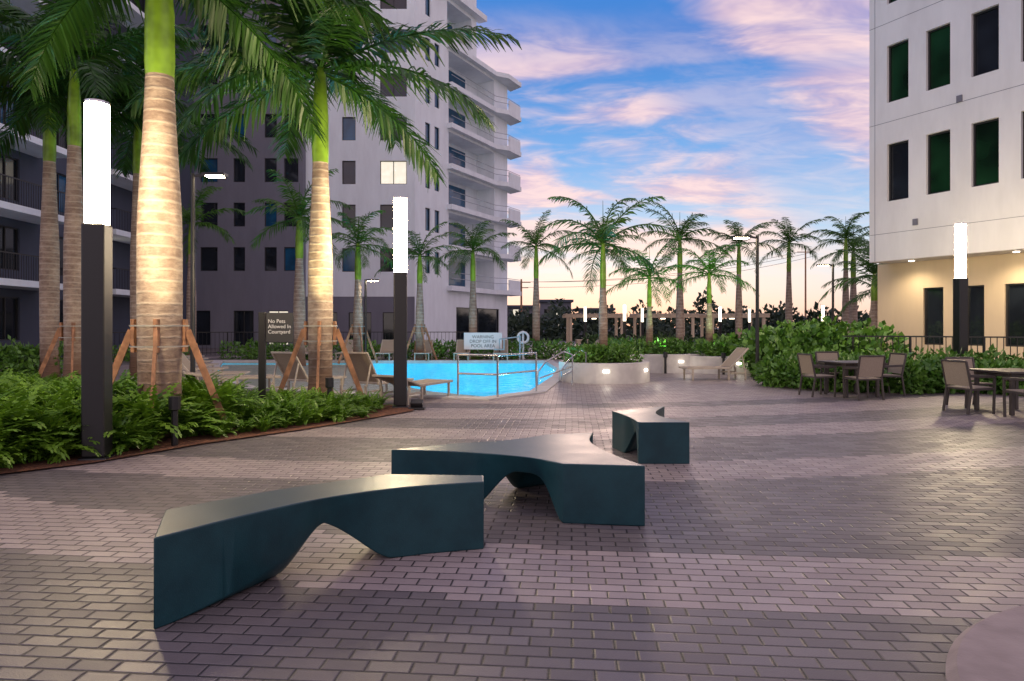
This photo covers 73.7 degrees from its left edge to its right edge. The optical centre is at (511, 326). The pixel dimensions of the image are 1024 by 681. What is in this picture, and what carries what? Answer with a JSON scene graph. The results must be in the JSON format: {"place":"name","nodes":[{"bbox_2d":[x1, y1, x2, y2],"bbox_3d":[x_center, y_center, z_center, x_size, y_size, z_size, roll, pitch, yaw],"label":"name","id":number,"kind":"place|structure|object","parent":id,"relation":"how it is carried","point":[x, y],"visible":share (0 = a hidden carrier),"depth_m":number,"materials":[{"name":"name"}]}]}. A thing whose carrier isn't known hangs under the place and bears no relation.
{"place":"outdoors","nodes":[
{"label":"outdoors","id":0,"kind":"place"},
{"bbox_2d":[194,0,520,347],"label":"white residential tower","id":1,"kind":"structure","parent":0,"point":[240,284],"depth_m":48.02,"materials":[{"name":"paint"}]},
{"bbox_2d":[0,328,1023,680],"bbox_3d":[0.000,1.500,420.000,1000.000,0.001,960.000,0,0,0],"label":"ground","id":2,"kind":"structure","parent":0,"point":[786,534],"depth_m":4.39,"materials":[{"name":"brick"}]},
{"bbox_2d":[0,0,189,377],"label":"royal palm","id":3,"kind":"object","parent":2,"relation":"on","point":[49,284],"visible":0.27,"depth_m":18.43,"materials":[{"name":"green plant"}]},
{"bbox_2d":[0,343,189,361],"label":"hedge","id":4,"kind":"object","parent":2,"relation":"on","point":[127,356],"visible":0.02,"depth_m":28.70,"materials":[{"name":"green plant"}]},
{"bbox_2d":[0,0,193,356],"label":"grey apartment wing","id":5,"kind":"structure","parent":2,"relation":"on","point":[21,174],"depth_m":31.26,"materials":[{"name":"paint"}]},
{"bbox_2d":[12,12,258,375],"bbox_3d":[-11.387,-3.912,20.838,6.506,10.824,6.604,0,0,0],"label":"royal palm","id":6,"kind":"object","parent":2,"relation":"on","point":[134,148],"visible":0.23,"depth_m":20.87,"materials":[{"name":"green plant"}]},
{"bbox_2d":[182,367,228,376],"bbox_3d":[-8.809,1.026,18.814,1.761,0.948,0.645,0,0,-9],"label":"sun lounger","id":7,"kind":"object","parent":2,"relation":"on","point":[214,368],"visible":0.14,"depth_m":18.67,"materials":[{"name":"fabric"}]},
{"bbox_2d":[0,405,413,473],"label":"mulch bed","id":8,"kind":"object","parent":2,"relation":"on","point":[164,443],"visible":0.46,"depth_m":8.94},
{"bbox_2d":[0,335,63,375],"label":"hedge","id":9,"kind":"object","parent":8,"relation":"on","point":[19,362],"visible":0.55,"depth_m":18.69,"materials":[{"name":"green plant"}]},
{"bbox_2d":[77,98,115,461],"bbox_3d":[-4.680,-0.515,7.700,0.299,4.030,0.299,0,0,-8],"label":"column lamp","id":10,"kind":"object","parent":8,"relation":"on","point":[96,323],"visible":0.94,"depth_m":7.59,"materials":[{"name":"black"}]},
{"bbox_2d":[0,0,206,380],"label":"royal palm","id":11,"kind":"object","parent":8,"relation":"on","point":[68,333],"visible":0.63,"depth_m":16.86,"materials":[{"name":"green plant"}]},
{"bbox_2d":[168,396,180,445],"bbox_3d":[-4.200,1.185,8.500,0.140,0.630,0.140,0,0,0],"label":"landscape uplight","id":12,"kind":"object","parent":8,"relation":"on","point":[174,404],"visible":0.79,"depth_m":8.46,"materials":[{"name":"black"}]},
{"bbox_2d":[0,368,394,468],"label":"fern groundcover","id":13,"kind":"object","parent":8,"relation":"on","point":[40,418],"visible":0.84,"depth_m":9.00,"materials":[{"name":"green plant"}]},
{"bbox_2d":[8,0,393,436],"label":"royal palm","id":14,"kind":"object","parent":8,"relation":"on","point":[159,336],"visible":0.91,"depth_m":9.38,"materials":[{"name":"green plant"}]},
{"bbox_2d":[258,312,293,398],"bbox_3d":[-3.938,0.630,11.400,0.585,1.740,0.060,0,0,0],"label":"no pets sign","id":15,"kind":"object","parent":8,"relation":"on","point":[275,327],"visible":1,"depth_m":11.38,"materials":[{"name":"black"}]},
{"bbox_2d":[121,0,521,395],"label":"royal palm","id":16,"kind":"object","parent":8,"relation":"on","point":[324,43],"visible":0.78,"depth_m":12.78,"materials":[{"name":"green plant"}]},
{"bbox_2d":[325,377,333,399],"bbox_3d":[-3.100,1.185,11.600,0.140,0.630,0.140,0,0,0],"label":"landscape uplight","id":17,"kind":"object","parent":8,"relation":"on","point":[329,383],"visible":0.71,"depth_m":11.56,"materials":[{"name":"black"}]},
{"bbox_2d":[392,196,408,407],"bbox_3d":[-2.060,-0.440,12.600,0.299,3.880,0.299,0,0,-8],"label":"column lamp","id":18,"kind":"object","parent":8,"relation":"on","point":[400,301],"visible":0.94,"depth_m":12.48,"materials":[{"name":"black"}]},
{"bbox_2d":[408,399,425,409],"bbox_3d":[-1.720,1.409,12.350,0.300,0.182,0.200,0,0,0],"label":"ground spotlight","id":19,"kind":"object","parent":8,"relation":"on","point":[416,404],"visible":1,"depth_m":12.28,"materials":[{"name":"black"}]},
{"bbox_2d":[190,172,227,381],"bbox_3d":[-6.885,-0.977,15.400,0.870,4.955,0.260,0,0,0],"label":"street lamp","id":20,"kind":"object","parent":2,"relation":"on","point":[192,259],"visible":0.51,"depth_m":15.36,"materials":[{"name":"black"}]},
{"bbox_2d":[181,186,244,357],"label":"royal palm","id":21,"kind":"object","parent":2,"relation":"on","point":[186,215],"visible":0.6,"depth_m":32.88,"materials":[{"name":"green plant"}]},
{"bbox_2d":[182,353,249,385],"bbox_3d":[-7.509,1.026,17.014,1.761,0.948,0.645,0,0,-9],"label":"sun lounger","id":22,"kind":"object","parent":2,"relation":"on","point":[185,363],"visible":0.29,"depth_m":16.95,"materials":[{"name":"fabric"}]},
{"bbox_2d":[182,371,280,387],"bbox_3d":[-6.337,1.246,15.480,2.030,0.509,0.645,0,0,-29],"label":"sun lounger","id":23,"kind":"object","parent":2,"relation":"on","point":[268,376],"visible":0.57,"depth_m":15.37,"materials":[{"name":"wood"}]},
{"bbox_2d":[113,332,456,354],"bbox_3d":[-13.130,0.890,35.661,22.399,1.220,1.396,0,0,-10],"label":"metal fence","id":24,"kind":"object","parent":2,"relation":"on","point":[270,343],"visible":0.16,"depth_m":35.98,"materials":[{"name":"black"}]},
{"bbox_2d":[244,169,355,365],"bbox_3d":[-8.049,-2.252,26.083,4.182,7.503,4.546,0,0,0],"label":"royal palm","id":25,"kind":"object","parent":2,"relation":"on","point":[298,207],"visible":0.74,"depth_m":25.85,"materials":[{"name":"green plant"}]},
{"bbox_2d":[270,351,346,393],"bbox_3d":[-4.459,1.015,15.087,0.645,0.970,1.752,0,0,25],"label":"sun lounger","id":26,"kind":"object","parent":2,"relation":"on","point":[297,372],"visible":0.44,"depth_m":14.52,"materials":[{"name":"fabric"}]},
{"bbox_2d":[154,474,483,628],"bbox_3d":[-1.129,1.272,4.269,2.112,0.455,0.626,0,0,-38],"label":"sculptural bench","id":27,"kind":"object","parent":2,"relation":"on","point":[206,554],"visible":1,"depth_m":4.07,"materials":[{"name":"metal"}]},
{"bbox_2d":[335,340,352,360],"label":"sun lounger","id":28,"kind":"object","parent":2,"relation":"on","point":[349,346],"visible":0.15,"depth_m":30.77,"materials":[{"name":"fabric"}]},
{"bbox_2d":[303,210,393,363],"bbox_3d":[-6.270,-1.572,27.633,3.840,6.144,3.913,0,0,0],"label":"royal palm","id":29,"kind":"object","parent":2,"relation":"on","point":[356,330],"visible":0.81,"depth_m":27.37,"materials":[{"name":"green plant"}]},
{"bbox_2d":[364,279,379,351],"bbox_3d":[-5.685,-0.202,27.500,0.670,3.403,0.260,0,0,0],"label":"street lamp","id":30,"kind":"object","parent":2,"relation":"on","point":[365,314],"visible":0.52,"depth_m":27.46,"materials":[{"name":"black"}]},
{"bbox_2d":[340,352,413,395],"bbox_3d":[-2.809,1.004,14.387,0.645,0.991,1.752,0,0,25],"label":"sun lounger","id":31,"kind":"object","parent":2,"relation":"on","point":[363,366],"visible":0.55,"depth_m":13.81,"materials":[{"name":"fabric"}]},
{"bbox_2d":[208,360,559,399],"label":"swimming pool","id":32,"kind":"structure","parent":2,"relation":"in","point":[477,387],"depth_m":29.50,"materials":[{"name":"liquid"}]},
{"bbox_2d":[457,352,536,396],"bbox_3d":[-0.124,1.039,14.710,1.990,0.922,0.763,0,0,-29],"label":"pool handrail","id":33,"kind":"object","parent":32,"relation":"on","point":[497,374],"visible":0.87,"depth_m":14.51,"materials":[{"name":"silver metal"}]},
{"bbox_2d":[375,340,393,360],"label":"sun lounger","id":34,"kind":"object","parent":2,"relation":"on","point":[387,346],"visible":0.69,"depth_m":30.75,"materials":[{"name":"fabric"}]},
{"bbox_2d":[217,338,577,359],"bbox_3d":[-5.161,1.078,31.546,16.771,1.260,2.030,0,0,-1],"label":"hedge","id":35,"kind":"object","parent":2,"relation":"on","point":[543,352],"visible":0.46,"depth_m":31.32,"materials":[{"name":"green plant"}]},
{"bbox_2d":[372,374,452,404],"bbox_3d":[-1.964,1.209,13.820,0.645,0.582,2.012,0,0,25],"label":"sun lounger","id":36,"kind":"object","parent":2,"relation":"on","point":[422,384],"visible":0.69,"depth_m":13.48,"materials":[{"name":"wood"}]},
{"bbox_2d":[374,221,463,360],"bbox_3d":[-4.081,-1.592,29.986,3.799,6.184,3.395,0,0,36],"label":"royal palm","id":37,"kind":"object","parent":2,"relation":"on","point":[419,329],"visible":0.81,"depth_m":29.88,"materials":[{"name":"green plant"}]},
{"bbox_2d":[414,340,433,360],"bbox_3d":[-3.900,1.051,30.236,0.645,0.898,1.818,0,0,0],"label":"sun lounger","id":38,"kind":"object","parent":2,"relation":"on","point":[428,348],"visible":0.57,"depth_m":30.70,"materials":[{"name":"fabric"}]},
{"bbox_2d":[453,340,470,360],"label":"sun lounger","id":39,"kind":"object","parent":2,"relation":"on","point":[460,349],"visible":0.74,"depth_m":30.70,"materials":[{"name":"fabric"}]},
{"bbox_2d":[433,221,516,358],"bbox_3d":[-1.738,-1.693,31.439,3.963,6.385,4.222,0,0,0],"label":"royal palm","id":40,"kind":"object","parent":2,"relation":"on","point":[472,301],"visible":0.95,"depth_m":31.39,"materials":[{"name":"green plant"}]},
{"bbox_2d":[464,333,501,359],"bbox_3d":[-1.300,0.887,30.583,1.700,1.225,0.084,0,0,0],"label":"pool rules sign","id":41,"kind":"object","parent":2,"relation":"on","point":[481,340],"visible":1,"depth_m":30.55,"materials":[{"name":"white"}]},
{"bbox_2d":[493,340,507,360],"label":"sun lounger","id":42,"kind":"object","parent":2,"relation":"on","point":[505,351],"visible":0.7,"depth_m":30.62,"materials":[{"name":"fabric"}]},
{"bbox_2d":[494,336,520,359],"bbox_3d":[-0.193,0.950,29.936,1.210,1.100,0.493,0,0,-6],"label":"pool lift chair","id":43,"kind":"object","parent":2,"relation":"on","point":[499,348],"visible":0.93,"depth_m":30.09,"materials":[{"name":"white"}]},
{"bbox_2d":[391,433,644,525],"bbox_3d":[-0.014,1.272,5.930,2.023,0.455,1.617,0,0,0],"label":"sculptural bench","id":44,"kind":"object","parent":2,"relation":"on","point":[582,478],"visible":0.92,"depth_m":5.49,"materials":[{"name":"metal"}]},
{"bbox_2d":[517,331,528,359],"bbox_3d":[0.500,0.850,30.956,0.589,1.300,0.183,0,0,0],"label":"life ring stand","id":45,"kind":"object","parent":2,"relation":"on","point":[523,342],"visible":0.91,"depth_m":30.89,"materials":[{"name":"white paint"}]},
{"bbox_2d":[499,210,572,356],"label":"royal palm","id":46,"kind":"object","parent":2,"relation":"on","point":[532,239],"visible":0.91,"depth_m":32.38,"materials":[{"name":"green plant"}]},
{"bbox_2d":[537,350,586,386],"bbox_3d":[1.304,1.149,17.607,0.922,1.101,1.308,0,0,23],"label":"pool stair rail","id":47,"kind":"object","parent":2,"relation":"on","point":[562,369],"visible":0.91,"depth_m":17.15,"materials":[{"name":"silver metal"}]},
{"bbox_2d":[584,306,586,340],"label":"column lamp","id":48,"kind":"object","parent":2,"relation":"on","point":[585,318],"visible":0.64,"depth_m":40.94,"materials":[{"name":"white"}]},
{"bbox_2d":[562,313,627,344],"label":"cabana pergola","id":49,"kind":"object","parent":2,"relation":"on","point":[570,316],"visible":0.77,"depth_m":50.65,"materials":[{"name":"beige paint"}]},
{"bbox_2d":[561,219,645,308],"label":"royal palm","id":50,"kind":"object","parent":2,"relation":"on","point":[599,246],"visible":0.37,"depth_m":26.59,"materials":[{"name":"green plant"}]},
{"bbox_2d":[559,360,649,383],"bbox_3d":[2.550,1.230,18.938,2.500,0.540,2.523,0,0,0],"label":"round planter","id":51,"kind":"object","parent":2,"relation":"on","point":[637,372],"visible":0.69,"depth_m":17.84,"materials":[{"name":"concrete"}]},
{"bbox_2d":[563,342,644,362],"bbox_3d":[2.314,0.800,19.109,2.412,0.830,1.969,0,0,-29],"label":"planter shrub","id":52,"kind":"object","parent":51,"relation":"in","point":[604,353],"visible":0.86,"depth_m":18.61,"materials":[{"name":"green plant"}]},
{"bbox_2d":[537,196,681,344],"bbox_3d":[2.450,-1.340,19.435,4.281,4.881,3.868,0,0,42],"label":"royal palm","id":53,"kind":"object","parent":51,"relation":"in","point":[602,233],"visible":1,"depth_m":19.25,"materials":[{"name":"green plant"}]},
{"bbox_2d":[623,304,625,336],"bbox_3d":[6.100,0.150,37.000,0.184,2.700,0.184,0,0,-8],"label":"column lamp","id":54,"kind":"object","parent":2,"relation":"on","point":[624,318],"visible":0.58,"depth_m":36.94,"materials":[{"name":"white"}]},
{"bbox_2d":[641,308,643,335],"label":"column lamp","id":55,"kind":"object","parent":2,"relation":"on","point":[642,321],"visible":0.66,"depth_m":43.94,"materials":[{"name":"white"}]},
{"bbox_2d":[612,406,689,463],"bbox_3d":[1.620,1.272,8.199,0.757,0.455,1.497,0,0,0],"label":"sculptural bench","id":56,"kind":"object","parent":2,"relation":"on","point":[652,435],"visible":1,"depth_m":7.45,"materials":[{"name":"teal concrete"}]},
{"bbox_2d":[579,331,747,350],"bbox_3d":[10.663,0.966,36.032,16.418,1.627,3.736,0,0,-19],"label":"hedge","id":57,"kind":"object","parent":2,"relation":"on","point":[591,340],"visible":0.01,"depth_m":34.12,"materials":[{"name":"green plant"}]},
{"bbox_2d":[629,313,698,336],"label":"cabana pergola","id":58,"kind":"object","parent":2,"relation":"on","point":[662,316],"visible":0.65,"depth_m":50.52,"materials":[{"name":"beige paint"}]},
{"bbox_2d":[663,352,667,373],"bbox_3d":[4.900,1.160,21.800,0.140,0.680,0.140,0,0,0],"label":"landscape uplight","id":59,"kind":"object","parent":2,"relation":"on","point":[665,355],"visible":1,"depth_m":21.76,"materials":[{"name":"black"}]},
{"bbox_2d":[630,351,708,372],"bbox_3d":[4.900,1.200,24.000,4.200,0.600,4.200,0,0,0],"label":"round planter","id":60,"kind":"object","parent":2,"relation":"on","point":[674,362],"visible":0.22,"depth_m":21.94,"materials":[{"name":"concrete"}]},
{"bbox_2d":[598,236,699,353],"bbox_3d":[4.653,-1.016,23.554,3.230,4.232,3.472,0,0,0],"label":"royal palm","id":61,"kind":"object","parent":60,"relation":"in","point":[649,321],"visible":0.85,"depth_m":23.54,"materials":[{"name":"green plant"}]},
{"bbox_2d":[608,336,706,353],"bbox_3d":[4.968,0.740,23.838,3.655,0.873,3.500,0,0,0],"label":"planter shrub","id":62,"kind":"object","parent":60,"relation":"in","point":[672,345],"visible":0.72,"depth_m":22.86,"materials":[{"name":"green plant"}]},
{"bbox_2d":[635,200,733,340],"bbox_3d":[7.626,-2.101,30.555,3.999,7.202,4.359,0,0,0],"label":"royal palm","id":63,"kind":"object","parent":2,"relation":"on","point":[680,307],"visible":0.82,"depth_m":30.35,"materials":[{"name":"green plant"}]},
{"bbox_2d":[507,287,869,340],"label":"distant tree line","id":64,"kind":"object","parent":2,"relation":"on","point":[520,322],"visible":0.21,"depth_m":73.38,"materials":[{"name":"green plant"}]},
{"bbox_2d":[679,347,748,380],"bbox_3d":[5.687,1.051,19.291,1.818,0.898,0.645,0,0,-9],"label":"sun lounger","id":65,"kind":"object","parent":2,"relation":"on","point":[732,359],"visible":1,"depth_m":19.20,"materials":[{"name":"fabric"}]},
{"bbox_2d":[688,353,751,373],"bbox_3d":[7.000,1.225,22.889,3.000,0.550,3.022,0,0,0],"label":"round planter","id":66,"kind":"object","parent":2,"relation":"on","point":[705,360],"visible":0.22,"depth_m":21.60,"materials":[{"name":"concrete"}]},
{"bbox_2d":[663,243,755,341],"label":"royal palm","id":67,"kind":"object","parent":66,"relation":"in","point":[708,267],"visible":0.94,"depth_m":23.13,"materials":[{"name":"green plant"}]},
{"bbox_2d":[685,337,745,355],"bbox_3d":[7.238,0.779,22.749,2.082,0.857,2.674,0,0,45],"label":"planter shrub","id":68,"kind":"object","parent":66,"relation":"in","point":[710,348],"visible":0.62,"depth_m":22.26,"materials":[{"name":"green plant"}]},
{"bbox_2d":[719,306,721,334],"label":"column lamp","id":69,"kind":"object","parent":2,"relation":"on","point":[720,327],"visible":0.55,"depth_m":40.93,"materials":[{"name":"white"}]},
{"bbox_2d":[696,313,769,337],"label":"cabana pergola","id":70,"kind":"object","parent":2,"relation":"on","point":[731,315],"visible":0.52,"depth_m":50.56,"materials":[{"name":"beige paint"}]},
{"bbox_2d":[701,220,783,337],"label":"royal palm","id":71,"kind":"object","parent":2,"relation":"on","point":[738,307],"visible":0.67,"depth_m":32.37,"materials":[{"name":"green plant"}]},
{"bbox_2d":[731,235,758,379],"bbox_3d":[6.610,-0.527,19.200,0.820,4.055,0.260,0,0,0],"label":"street lamp","id":72,"kind":"object","parent":2,"relation":"on","point":[756,297],"visible":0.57,"depth_m":19.16,"materials":[{"name":"black"}]},
{"bbox_2d":[748,309,750,330],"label":"column lamp","id":73,"kind":"object","parent":2,"relation":"on","point":[749,319],"visible":0.58,"depth_m":45.95,"materials":[{"name":"white"}]},
{"bbox_2d":[753,216,827,324],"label":"royal palm","id":74,"kind":"object","parent":2,"relation":"on","point":[788,233],"visible":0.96,"depth_m":35.90,"materials":[{"name":"green plant"}]},
{"bbox_2d":[713,313,913,375],"bbox_3d":[9.239,0.643,21.300,5.548,2.140,5.154,0,0,0],"label":"sea grape shrub","id":75,"kind":"object","parent":2,"relation":"on","point":[775,340],"visible":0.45,"depth_m":20.01,"materials":[{"name":"green plant"}]},
{"bbox_2d":[797,353,836,396],"bbox_3d":[6.577,1.042,14.748,0.587,0.919,0.575,0,0,-6],"label":"patio chair","id":76,"kind":"object","parent":2,"relation":"on","point":[807,366],"visible":1,"depth_m":14.62,"materials":[{"name":"brown metal"}]},
{"bbox_2d":[816,264,833,324],"bbox_3d":[13.135,-0.552,28.500,0.770,4.104,0.260,0,0,0],"label":"street lamp","id":77,"kind":"object","parent":2,"relation":"on","point":[832,287],"visible":0.52,"depth_m":28.45,"materials":[{"name":"black"}]},
{"bbox_2d":[815,351,851,392],"bbox_3d":[7.398,1.042,15.723,0.575,0.919,0.587,0,0,-4],"label":"patio chair","id":78,"kind":"object","parent":2,"relation":"on","point":[825,355],"visible":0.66,"depth_m":15.96,"materials":[{"name":"fabric"}]},
{"bbox_2d":[806,212,868,332],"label":"royal palm","id":79,"kind":"object","parent":2,"relation":"on","point":[847,233],"visible":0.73,"depth_m":35.91,"materials":[{"name":"green plant"}]},
{"bbox_2d":[810,224,868,332],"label":"royal palm","id":80,"kind":"object","parent":2,"relation":"on","point":[853,307],"visible":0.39,"depth_m":39.88,"materials":[{"name":"green plant"}]},
{"bbox_2d":[822,258,871,317],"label":"royal palm","id":81,"kind":"object","parent":2,"relation":"on","point":[864,294],"visible":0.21,"depth_m":32.40,"materials":[{"name":"green plant"}]},
{"bbox_2d":[818,237,881,341],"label":"royal palm","id":82,"kind":"object","parent":2,"relation":"on","point":[872,268],"visible":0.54,"depth_m":28.92,"materials":[{"name":"green plant"}]},
{"bbox_2d":[818,360,885,397],"bbox_3d":[7.350,1.126,14.800,0.950,0.738,0.950,0,0,-9],"label":"patio table","id":83,"kind":"object","parent":2,"relation":"on","point":[847,363],"visible":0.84,"depth_m":14.76,"materials":[{"name":"brown metal"}]},
{"bbox_2d":[842,355,885,400],"bbox_3d":[7.253,1.042,14.078,0.575,0.919,0.587,0,0,-7],"label":"patio chair","id":84,"kind":"object","parent":2,"relation":"on","point":[869,367],"visible":1,"depth_m":13.86,"materials":[{"name":"fabric"}]},
{"bbox_2d":[750,351,1023,395],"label":"hedge","id":85,"kind":"object","parent":2,"relation":"on","point":[921,375],"visible":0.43,"depth_m":15.43,"materials":[{"name":"green plant"}]},
{"bbox_2d":[881,353,906,395],"bbox_3d":[8.223,1.042,15.001,0.587,0.919,0.575,0,0,-3],"label":"patio chair","id":86,"kind":"object","parent":2,"relation":"on","point":[896,363],"visible":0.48,"depth_m":14.89,"materials":[{"name":"fabric"}]},
{"bbox_2d":[776,342,1023,372],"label":"hedge","id":87,"kind":"object","parent":2,"relation":"on","point":[986,354],"visible":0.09,"depth_m":17.02,"materials":[{"name":"green plant"}]},
{"bbox_2d":[792,335,1023,357],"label":"metal fence","id":88,"kind":"object","parent":2,"relation":"on","point":[971,337],"visible":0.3,"depth_m":18.85,"materials":[{"name":"black"}]},
{"bbox_2d":[878,252,1023,359],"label":"ground floor wall","id":89,"kind":"structure","parent":2,"relation":"on","point":[915,298],"depth_m":21.93,"materials":[{"name":"beige paint"}]},
{"bbox_2d":[869,248,1023,263],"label":"soffit","id":90,"kind":"structure","parent":89,"relation":"on","point":[1009,251],"depth_m":21.26,"materials":[{"name":"grey"}]},
{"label":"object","id":91,"kind":"object","parent":90,"relation":"on","visible":0},
{"bbox_2d":[869,0,1023,261],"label":"wall","id":92,"kind":"structure","parent":91,"relation":"attached to","point":[953,164],"depth_m":21.16,"materials":[{"name":"white paint"}]},
{"bbox_2d":[912,95,962,224],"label":"vents","id":93,"kind":"object","parent":92,"relation":"attached to","point":[959,98],"visible":1,"depth_m":20.73,"materials":[{"name":"metal"}]},
{"bbox_2d":[869,0,1023,235],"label":"control joints","id":94,"kind":"object","parent":92,"relation":"attached to","point":[933,109],"visible":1,"depth_m":21.41,"materials":[{"name":"beige paint"}]},
{"bbox_2d":[953,223,967,356],"bbox_3d":[11.300,-0.550,17.200,0.299,4.100,0.299,0,0,-8],"label":"column lamp","id":95,"kind":"object","parent":2,"relation":"on","point":[960,310],"visible":0.62,"depth_m":17.09,"materials":[{"name":"black"}]},
{"bbox_2d":[940,359,995,414],"bbox_3d":[7.978,1.042,11.947,0.587,0.919,0.575,0,0,-9],"label":"patio chair","id":96,"kind":"object","parent":2,"relation":"on","point":[957,374],"visible":1,"depth_m":11.81,"materials":[{"name":"fabric"}]},
{"bbox_2d":[945,357,992,407],"bbox_3d":[8.598,1.042,12.823,0.575,0.919,0.587,0,0,-4],"label":"patio chair","id":97,"kind":"object","parent":2,"relation":"on","point":[970,361],"visible":0.34,"depth_m":13.06,"materials":[{"name":"brown metal"}]},
{"bbox_2d":[946,605,1023,680],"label":"round concrete platform","id":98,"kind":"structure","parent":2,"relation":"on","point":[990,648],"depth_m":2.90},
{"bbox_2d":[969,368,1023,415],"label":"patio table","id":99,"kind":"object","parent":2,"relation":"on","point":[1013,398],"visible":0.89,"depth_m":11.91,"materials":[{"name":"brown metal"}]},
{"bbox_2d":[1002,377,1023,416],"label":"patio chair","id":100,"kind":"object","parent":2,"relation":"on","point":[1014,391],"visible":1,"depth_m":11.30,"materials":[{"name":"brown metal"}]},
{"bbox_2d":[507,328,725,340],"bbox_3d":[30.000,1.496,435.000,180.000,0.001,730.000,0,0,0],"label":"grass field","id":101,"kind":"structure","parent":0,"point":[614,329],"depth_m":78.56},
{"bbox_2d":[507,305,532,336],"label":"townhouse","id":102,"kind":"structure","parent":101,"relation":"on","point":[513,308],"depth_m":98.00,"materials":[{"name":"beige paint"}]},
{"bbox_2d":[520,279,530,311],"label":"utility pole","id":103,"kind":"object","parent":101,"relation":"on","point":[521,282],"visible":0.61,"depth_m":87.94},
{"bbox_2d":[539,300,573,330],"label":"townhouse","id":104,"kind":"structure","parent":101,"relation":"on","point":[544,304],"depth_m":98.00,"materials":[{"name":"beige paint"}]},
{"bbox_2d":[572,308,615,334],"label":"townhouse","id":105,"kind":"structure","parent":101,"relation":"on","point":[580,310],"depth_m":98.00,"materials":[{"name":"beige paint"}]},
{"bbox_2d":[797,249,813,317],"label":"utility pole","id":106,"kind":"object","parent":101,"relation":"on","point":[805,252],"visible":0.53,"depth_m":99.90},
{"bbox_2d":[528,252,808,287],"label":"power lines","id":107,"kind":"object","parent":106,"relation":"attached to","point":[666,274],"visible":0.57,"depth_m":93.57,"materials":[{"name":"black"}]},
{"bbox_2d":[476,0,879,327],"label":"sky","id":108,"kind":"structure","parent":0,"point":[750,113],"materials":[{"name":"blue"}]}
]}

